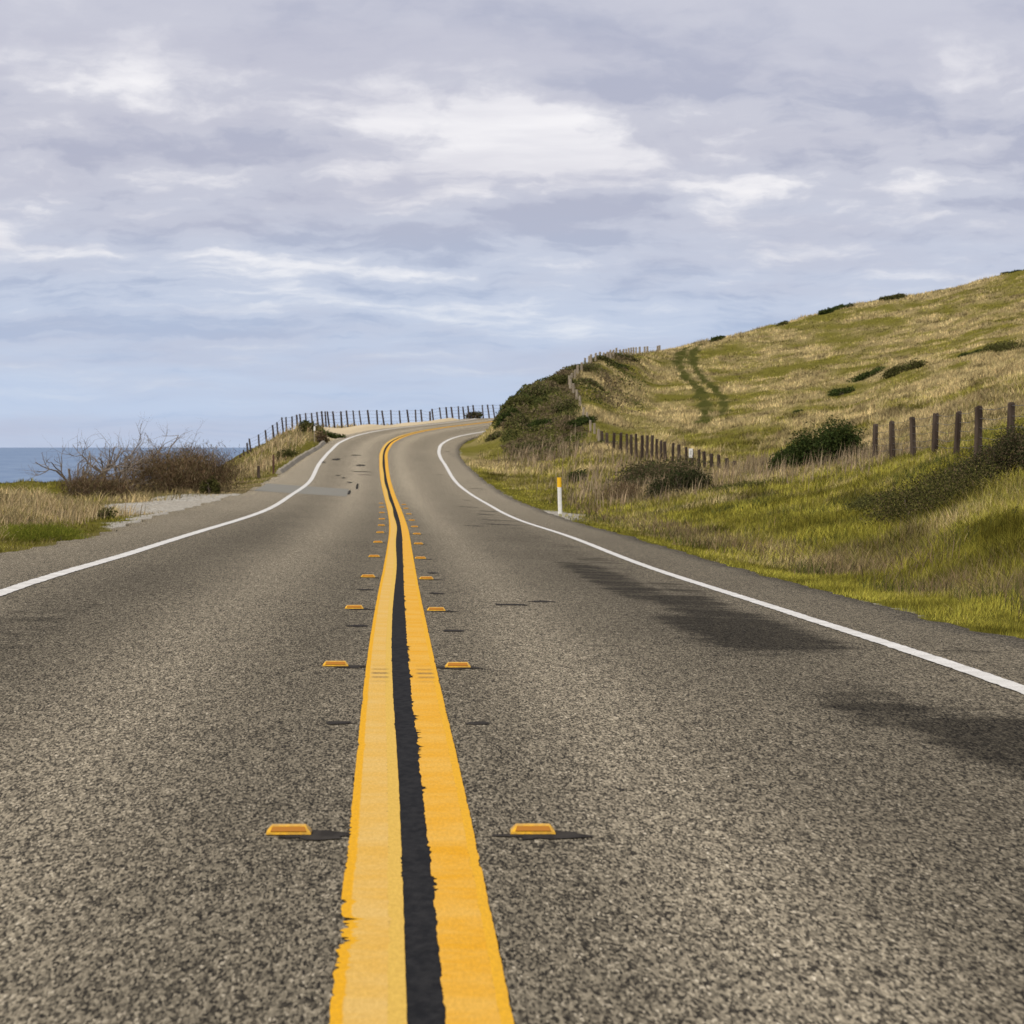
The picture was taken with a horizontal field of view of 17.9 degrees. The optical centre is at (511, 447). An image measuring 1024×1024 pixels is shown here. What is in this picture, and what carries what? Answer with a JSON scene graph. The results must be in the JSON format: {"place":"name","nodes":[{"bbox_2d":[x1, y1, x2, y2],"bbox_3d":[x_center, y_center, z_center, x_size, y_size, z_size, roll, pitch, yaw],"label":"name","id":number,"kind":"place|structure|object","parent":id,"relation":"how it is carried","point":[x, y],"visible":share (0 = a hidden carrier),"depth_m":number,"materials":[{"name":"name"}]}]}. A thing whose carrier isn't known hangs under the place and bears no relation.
{"place":"outdoors","nodes":[
{"label":"outdoors","id":0,"kind":"place"},
{"bbox_2d":[0,448,252,482],"bbox_3d":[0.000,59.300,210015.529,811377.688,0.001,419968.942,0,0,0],"label":"sea","id":1,"kind":"structure","parent":0,"point":[15,463],"depth_m":15566.66,"materials":[{"name":"blue liquid"}]},
{"bbox_2d":[0,418,1023,1023],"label":"road","id":2,"kind":"structure","parent":0,"point":[780,816],"depth_m":12.90,"materials":[{"name":"grey asphalt"}]},
{"bbox_2d":[0,418,491,1023],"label":"road marking","id":3,"kind":"object","parent":2,"relation":"on","point":[424,991],"depth_m":11.07,"materials":[{"name":"paint"}]},
{"bbox_2d":[266,824,311,834],"bbox_3d":[-0.740,1.266,10.758,0.150,0.027,0.104,0,0,-2],"label":"road marker","id":4,"kind":"object","parent":2,"relation":"on","point":[289,829],"visible":1,"depth_m":10.71,"materials":[{"name":"orange"}]},
{"bbox_2d":[254,483,348,495],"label":"road patch","id":5,"kind":"object","parent":2,"relation":"on","point":[266,487],"visible":1,"depth_m":118.98,"materials":[{"name":"grey asphalt"}]},
{"bbox_2d":[323,661,347,665],"bbox_3d":[-1.027,1.257,18.867,0.150,0.027,0.104,0,0,-3],"label":"road marker","id":6,"kind":"object","parent":2,"relation":"on","point":[335,663],"visible":1,"depth_m":18.82,"materials":[{"name":"orange"}]},
{"bbox_2d":[329,421,489,1023],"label":"yellow road marking","id":7,"kind":"object","parent":2,"relation":"on","point":[369,985],"visible":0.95,"depth_m":10.04,"materials":[{"name":"paint"}]},
{"bbox_2d":[278,451,593,839],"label":"road scars","id":8,"kind":"object","parent":2,"relation":"on","point":[321,834],"visible":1,"depth_m":10.79,"materials":[{"name":"black asphalt"}]},
{"bbox_2d":[345,605,363,608],"bbox_3d":[-1.263,1.276,25.939,0.150,0.027,0.104,0,0,-2],"label":"road marker","id":9,"kind":"object","parent":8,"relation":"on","point":[354,607],"visible":1,"depth_m":25.89,"materials":[{"name":"orange"}]},
{"bbox_2d":[361,574,374,576],"bbox_3d":[-1.491,1.333,33.584,0.150,0.027,0.104,0,0,-1],"label":"road marker","id":10,"kind":"object","parent":8,"relation":"on","point":[367,575],"visible":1,"depth_m":33.54,"materials":[{"name":"orange"}]},
{"bbox_2d":[419,576,432,578],"bbox_3d":[-0.889,1.354,33.604,0.150,0.027,0.104,0,0,-2],"label":"road marker","id":11,"kind":"object","parent":8,"relation":"on","point":[426,577],"visible":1,"depth_m":33.56,"materials":[{"name":"orange"}]},
{"bbox_2d":[427,607,444,610],"bbox_3d":[-0.608,1.294,25.963,0.150,0.027,0.104,0,0,-2],"label":"road marker","id":12,"kind":"object","parent":8,"relation":"on","point":[435,609],"visible":1,"depth_m":25.91,"materials":[{"name":"orange"}]},
{"bbox_2d":[445,662,470,666],"bbox_3d":[-0.316,1.266,18.894,0.150,0.027,0.104,0,0,-1],"label":"road marker","id":13,"kind":"object","parent":8,"relation":"on","point":[457,664],"visible":1,"depth_m":18.85,"materials":[{"name":"orange"}]},
{"bbox_2d":[510,823,555,833],"bbox_3d":[0.069,1.268,10.788,0.150,0.027,0.104,0,0,-1],"label":"road marker","id":14,"kind":"object","parent":8,"relation":"on","point":[532,828],"visible":1,"depth_m":10.75,"materials":[{"name":"orange"}]},
{"bbox_2d":[385,422,513,1023],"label":"yellow road marking","id":15,"kind":"object","parent":2,"relation":"on","point":[473,984],"visible":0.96,"depth_m":10.19,"materials":[{"name":"paint"}]},
{"bbox_2d":[437,431,1023,693],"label":"white road marking","id":16,"kind":"object","parent":2,"relation":"on","point":[1000,681],"visible":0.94,"depth_m":25.01,"materials":[{"name":"paint"}]},
{"bbox_2d":[0,270,1023,637],"bbox_3d":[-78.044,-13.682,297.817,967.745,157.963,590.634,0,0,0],"label":"ground","id":17,"kind":"structure","parent":0,"point":[182,502],"depth_m":227.68,"materials":[{"name":"green plant"}]},
{"bbox_2d":[0,521,93,542],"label":"grass","id":18,"kind":"object","parent":17,"relation":"on","point":[53,531],"visible":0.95,"depth_m":46.09,"materials":[{"name":"green plant"}]},
{"bbox_2d":[18,437,130,496],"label":"bare shrub","id":19,"kind":"object","parent":17,"relation":"on","point":[59,472],"visible":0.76,"depth_m":107.65,"materials":[{"name":"brown plant"}]},
{"bbox_2d":[55,463,144,499],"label":"brown shrub","id":20,"kind":"object","parent":17,"relation":"on","point":[118,487],"visible":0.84,"depth_m":103.72,"materials":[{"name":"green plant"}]},
{"bbox_2d":[43,412,156,495],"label":"bare shrub","id":21,"kind":"object","parent":17,"relation":"on","point":[110,465],"visible":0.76,"depth_m":109.70,"materials":[{"name":"brown plant"}]},
{"bbox_2d":[97,507,117,518],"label":"green shrub","id":22,"kind":"object","parent":17,"relation":"on","point":[107,509],"visible":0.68,"depth_m":65.93,"materials":[{"name":"green plant"}]},
{"bbox_2d":[98,430,171,491],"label":"bare shrub","id":23,"kind":"object","parent":17,"relation":"on","point":[136,458],"visible":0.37,"depth_m":113.00,"materials":[{"name":"brown plant"}]},
{"bbox_2d":[0,420,317,538],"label":"dry weeds","id":24,"kind":"object","parent":17,"relation":"on","point":[94,512],"visible":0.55,"depth_m":72.44,"materials":[{"name":"beige plant"}]},
{"bbox_2d":[111,437,257,492],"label":"brown shrub","id":25,"kind":"object","parent":17,"relation":"on","point":[181,471],"visible":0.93,"depth_m":111.31,"materials":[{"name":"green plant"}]},
{"bbox_2d":[139,419,231,489],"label":"bare shrub","id":26,"kind":"object","parent":17,"relation":"on","point":[172,444],"visible":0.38,"depth_m":113.61,"materials":[{"name":"brown plant"}]},
{"bbox_2d":[0,422,397,552],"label":"grass","id":27,"kind":"structure","parent":17,"relation":"on","point":[59,497],"depth_m":90.32,"materials":[{"name":"beige plant"}]},
{"bbox_2d":[199,476,220,493],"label":"green shrub","id":28,"kind":"object","parent":17,"relation":"on","point":[209,486],"visible":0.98,"depth_m":107.98,"materials":[{"name":"green plant"}]},
{"bbox_2d":[257,466,259,478],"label":"stake","id":29,"kind":"object","parent":17,"relation":"on","point":[258,472],"visible":0.64,"depth_m":149.95,"materials":[{"name":"brown wood"}]},
{"bbox_2d":[273,446,300,459],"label":"green shrub","id":30,"kind":"object","parent":17,"relation":"on","point":[288,453],"visible":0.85,"depth_m":181.71,"materials":[{"name":"green plant"}]},
{"bbox_2d":[275,441,325,473],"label":"kerb berm","id":31,"kind":"structure","parent":17,"relation":"on","point":[289,465],"depth_m":171.87,"materials":[{"name":"grey concrete"}]},
{"bbox_2d":[296,420,322,431],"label":"green shrub","id":32,"kind":"object","parent":17,"relation":"on","point":[304,426],"visible":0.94,"depth_m":215.87,"materials":[{"name":"green plant"}]},
{"bbox_2d":[315,430,329,442],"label":"brown shrub","id":33,"kind":"object","parent":17,"relation":"on","point":[320,436],"visible":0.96,"depth_m":206.84,"materials":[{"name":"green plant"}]},
{"bbox_2d":[316,429,345,438],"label":"green shrub","id":34,"kind":"object","parent":17,"relation":"on","point":[332,435],"visible":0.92,"depth_m":213.93,"materials":[{"name":"green plant"}]},
{"bbox_2d":[239,404,500,457],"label":"fence","id":35,"kind":"object","parent":17,"relation":"on","point":[360,421],"visible":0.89,"depth_m":234.08,"materials":[{"name":"brown wood"}]},
{"bbox_2d":[466,410,482,418],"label":"green shrub","id":36,"kind":"object","parent":17,"relation":"on","point":[478,414],"visible":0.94,"depth_m":257.60,"materials":[{"name":"green plant"}]},
{"bbox_2d":[485,430,500,441],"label":"scrub bush","id":37,"kind":"object","parent":17,"relation":"on","point":[492,436],"visible":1,"depth_m":204.84,"materials":[{"name":"green plant"}]},
{"bbox_2d":[492,408,506,423],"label":"scrub bush","id":38,"kind":"object","parent":17,"relation":"on","point":[495,418],"visible":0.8,"depth_m":210.29,"materials":[{"name":"green plant"}]},
{"bbox_2d":[492,406,522,428],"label":"scrub bush","id":39,"kind":"object","parent":17,"relation":"on","point":[503,415],"visible":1,"depth_m":207.88,"materials":[{"name":"green plant"}]},
{"bbox_2d":[497,395,531,413],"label":"scrub bush","id":40,"kind":"object","parent":17,"relation":"on","point":[516,400],"visible":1,"depth_m":211.57,"materials":[{"name":"green plant"}]},
{"bbox_2d":[504,412,531,429],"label":"scrub bush","id":41,"kind":"object","parent":17,"relation":"on","point":[521,420],"visible":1,"depth_m":205.88,"materials":[{"name":"green plant"}]},
{"bbox_2d":[509,439,553,449],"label":"scrub bush","id":42,"kind":"object","parent":17,"relation":"on","point":[518,445],"visible":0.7,"depth_m":198.72,"materials":[{"name":"green plant"}]},
{"bbox_2d":[519,382,559,395],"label":"scrub bush","id":43,"kind":"object","parent":17,"relation":"on","point":[534,386],"visible":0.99,"depth_m":215.45,"materials":[{"name":"green plant"}]},
{"bbox_2d":[524,417,555,430],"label":"scrub bush","id":44,"kind":"object","parent":17,"relation":"on","point":[537,422],"visible":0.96,"depth_m":204.69,"materials":[{"name":"green plant"}]},
{"bbox_2d":[557,477,561,513],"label":"delineator post","id":45,"kind":"object","parent":17,"relation":"on","point":[559,495],"visible":0.83,"depth_m":101.99,"materials":[{"name":"white plastic"}]},
{"bbox_2d":[546,374,575,384],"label":"scrub bush","id":46,"kind":"object","parent":17,"relation":"on","point":[561,379],"visible":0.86,"depth_m":220.66,"materials":[{"name":"green plant"}]},
{"bbox_2d":[547,397,579,413],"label":"scrub bush","id":47,"kind":"object","parent":17,"relation":"on","point":[559,405],"visible":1,"depth_m":208.75,"materials":[{"name":"green plant"}]},
{"bbox_2d":[496,350,648,462],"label":"scrub","id":48,"kind":"object","parent":17,"relation":"on","point":[556,423],"visible":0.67,"depth_m":210.56,"materials":[{"name":"green plant"}]},
{"bbox_2d":[565,467,587,481],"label":"green shrub","id":49,"kind":"object","parent":17,"relation":"on","point":[579,472],"visible":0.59,"depth_m":151.82,"materials":[{"name":"green plant"}]},
{"bbox_2d":[560,414,597,427],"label":"scrub bush","id":50,"kind":"object","parent":17,"relation":"on","point":[582,420],"visible":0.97,"depth_m":202.63,"materials":[{"name":"green plant"}]},
{"bbox_2d":[562,361,599,372],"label":"scrub bush","id":51,"kind":"object","parent":17,"relation":"on","point":[586,367],"visible":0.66,"depth_m":232.85,"materials":[{"name":"green plant"}]},
{"bbox_2d":[578,377,604,390],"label":"scrub bush","id":52,"kind":"object","parent":17,"relation":"on","point":[591,381],"visible":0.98,"depth_m":223.57,"materials":[{"name":"green plant"}]},
{"bbox_2d":[587,354,618,368],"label":"scrub bush","id":53,"kind":"object","parent":17,"relation":"on","point":[608,359],"visible":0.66,"depth_m":244.24,"materials":[{"name":"green plant"}]},
{"bbox_2d":[588,440,617,445],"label":"scrub bush","id":54,"kind":"object","parent":17,"relation":"on","point":[603,441],"visible":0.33,"depth_m":189.69,"materials":[{"name":"green plant"}]},
{"bbox_2d":[568,345,660,440],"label":"fence","id":55,"kind":"object","parent":17,"relation":"on","point":[570,384],"visible":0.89,"depth_m":228.91,"materials":[{"name":"brown wood"}]},
{"bbox_2d":[588,479,647,501],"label":"bramble","id":56,"kind":"object","parent":17,"relation":"on","point":[618,492],"visible":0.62,"depth_m":121.68,"materials":[{"name":"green plant"}]},
{"bbox_2d":[607,357,634,370],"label":"scrub bush","id":57,"kind":"object","parent":17,"relation":"on","point":[626,366],"visible":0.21,"depth_m":247.69,"materials":[{"name":"green plant"}]},
{"bbox_2d":[608,353,643,364],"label":"scrub bush","id":58,"kind":"object","parent":17,"relation":"on","point":[627,355],"visible":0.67,"depth_m":257.79,"materials":[{"name":"green plant"}]},
{"bbox_2d":[600,454,713,486],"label":"bramble","id":59,"kind":"object","parent":17,"relation":"on","point":[643,471],"visible":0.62,"depth_m":136.13,"materials":[{"name":"green plant"}]},
{"bbox_2d":[600,431,736,468],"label":"fence","id":60,"kind":"object","parent":17,"relation":"on","point":[663,448],"visible":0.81,"depth_m":170.92,"materials":[{"name":"brown wood"}]},
{"bbox_2d":[689,449,692,457],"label":"fence sign","id":61,"kind":"object","parent":60,"relation":"attached to","point":[690,452],"visible":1,"depth_m":155.60,"materials":[{"name":"white plastic"}]},
{"bbox_2d":[643,468,713,498],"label":"bramble","id":62,"kind":"object","parent":17,"relation":"on","point":[672,480],"visible":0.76,"depth_m":117.25,"materials":[{"name":"green plant"}]},
{"bbox_2d":[709,335,725,341],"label":"hill bush","id":63,"kind":"object","parent":17,"relation":"on","point":[719,337],"visible":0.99,"depth_m":305.45,"materials":[{"name":"green plant"}]},
{"bbox_2d":[493,413,949,516],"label":"dry weeds","id":64,"kind":"object","parent":17,"relation":"on","point":[759,457],"visible":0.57,"depth_m":126.41,"materials":[{"name":"beige plant"}]},
{"bbox_2d":[708,479,776,493],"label":"green shrub","id":65,"kind":"object","parent":17,"relation":"on","point":[732,486],"visible":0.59,"depth_m":108.29,"materials":[{"name":"green plant"}]},
{"bbox_2d":[465,355,1023,638],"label":"grass","id":66,"kind":"structure","parent":17,"relation":"on","point":[996,511],"depth_m":76.91,"materials":[{"name":"green plant"}]},
{"bbox_2d":[766,443,796,473],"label":"green shrub","id":67,"kind":"object","parent":17,"relation":"on","point":[778,457],"visible":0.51,"depth_m":121.82,"materials":[{"name":"green plant"}]},
{"bbox_2d":[777,320,787,326],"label":"hill bush","id":68,"kind":"object","parent":17,"relation":"on","point":[782,323],"visible":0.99,"depth_m":320.54,"materials":[{"name":"green plant"}]},
{"bbox_2d":[778,415,869,470],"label":"green shrub","id":69,"kind":"object","parent":17,"relation":"on","point":[833,438],"visible":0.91,"depth_m":117.62,"materials":[{"name":"green plant"}]},
{"bbox_2d":[817,307,834,314],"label":"hill bush","id":70,"kind":"object","parent":17,"relation":"on","point":[824,311],"visible":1,"depth_m":327.61,"materials":[{"name":"green plant"}]},
{"bbox_2d":[826,386,855,395],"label":"hill bush","id":71,"kind":"object","parent":17,"relation":"on","point":[837,391],"visible":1,"depth_m":218.89,"materials":[{"name":"green plant"}]},
{"bbox_2d":[832,303,854,309],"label":"hill bush","id":72,"kind":"object","parent":17,"relation":"on","point":[838,307],"visible":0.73,"depth_m":332.51,"materials":[{"name":"green plant"}]},
{"bbox_2d":[847,366,884,382],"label":"hill bush","id":73,"kind":"object","parent":17,"relation":"on","point":[863,375],"visible":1,"depth_m":226.53,"materials":[{"name":"green plant"}]},
{"bbox_2d":[841,491,900,512],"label":"bramble","id":74,"kind":"object","parent":17,"relation":"on","point":[855,503],"visible":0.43,"depth_m":69.49,"materials":[{"name":"green plant"}]},
{"bbox_2d":[877,293,906,300],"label":"hill bush","id":75,"kind":"object","parent":17,"relation":"on","point":[894,296],"visible":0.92,"depth_m":339.22,"materials":[{"name":"green plant"}]},
{"bbox_2d":[877,358,927,379],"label":"hill bush","id":76,"kind":"object","parent":17,"relation":"on","point":[894,370],"visible":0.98,"depth_m":219.44,"materials":[{"name":"green plant"}]},
{"bbox_2d":[851,447,1017,529],"bbox_3d":[7.820,0.786,60.146,2.845,1.695,9.243,0,0,0],"label":"bramble","id":77,"kind":"object","parent":17,"relation":"on","point":[928,492],"visible":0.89,"depth_m":58.47,"materials":[{"name":"green plant"}]},
{"bbox_2d":[872,402,1023,460],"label":"fence","id":78,"kind":"object","parent":17,"relation":"on","point":[979,418],"visible":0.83,"depth_m":85.46,"materials":[{"name":"brown wood"}]},
{"bbox_2d":[957,349,980,357],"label":"hill bush","id":79,"kind":"object","parent":17,"relation":"on","point":[966,353],"visible":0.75,"depth_m":217.08,"materials":[{"name":"green plant"}]},
{"bbox_2d":[942,414,1023,494],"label":"bramble","id":80,"kind":"object","parent":17,"relation":"on","point":[1010,442],"visible":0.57,"depth_m":58.73,"materials":[{"name":"green plant"}]},
{"bbox_2d":[977,339,1023,354],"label":"hill bush","id":81,"kind":"object","parent":17,"relation":"on","point":[1001,346],"visible":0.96,"depth_m":210.10,"materials":[{"name":"green plant"}]},
{"bbox_2d":[1000,269,1023,274],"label":"hill bush","id":82,"kind":"object","parent":17,"relation":"on","point":[1009,272],"visible":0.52,"depth_m":349.19,"materials":[{"name":"green plant"}]},
{"bbox_2d":[1013,436,1023,475],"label":"bramble","id":83,"kind":"object","parent":17,"relation":"on","point":[1021,458],"visible":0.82,"depth_m":57.87,"materials":[{"name":"green plant"}]},
{"bbox_2d":[0,0,1023,447],"label":"sky","id":84,"kind":"structure","parent":0,"point":[241,217],"materials":[{"name":"grey"}]}
]}

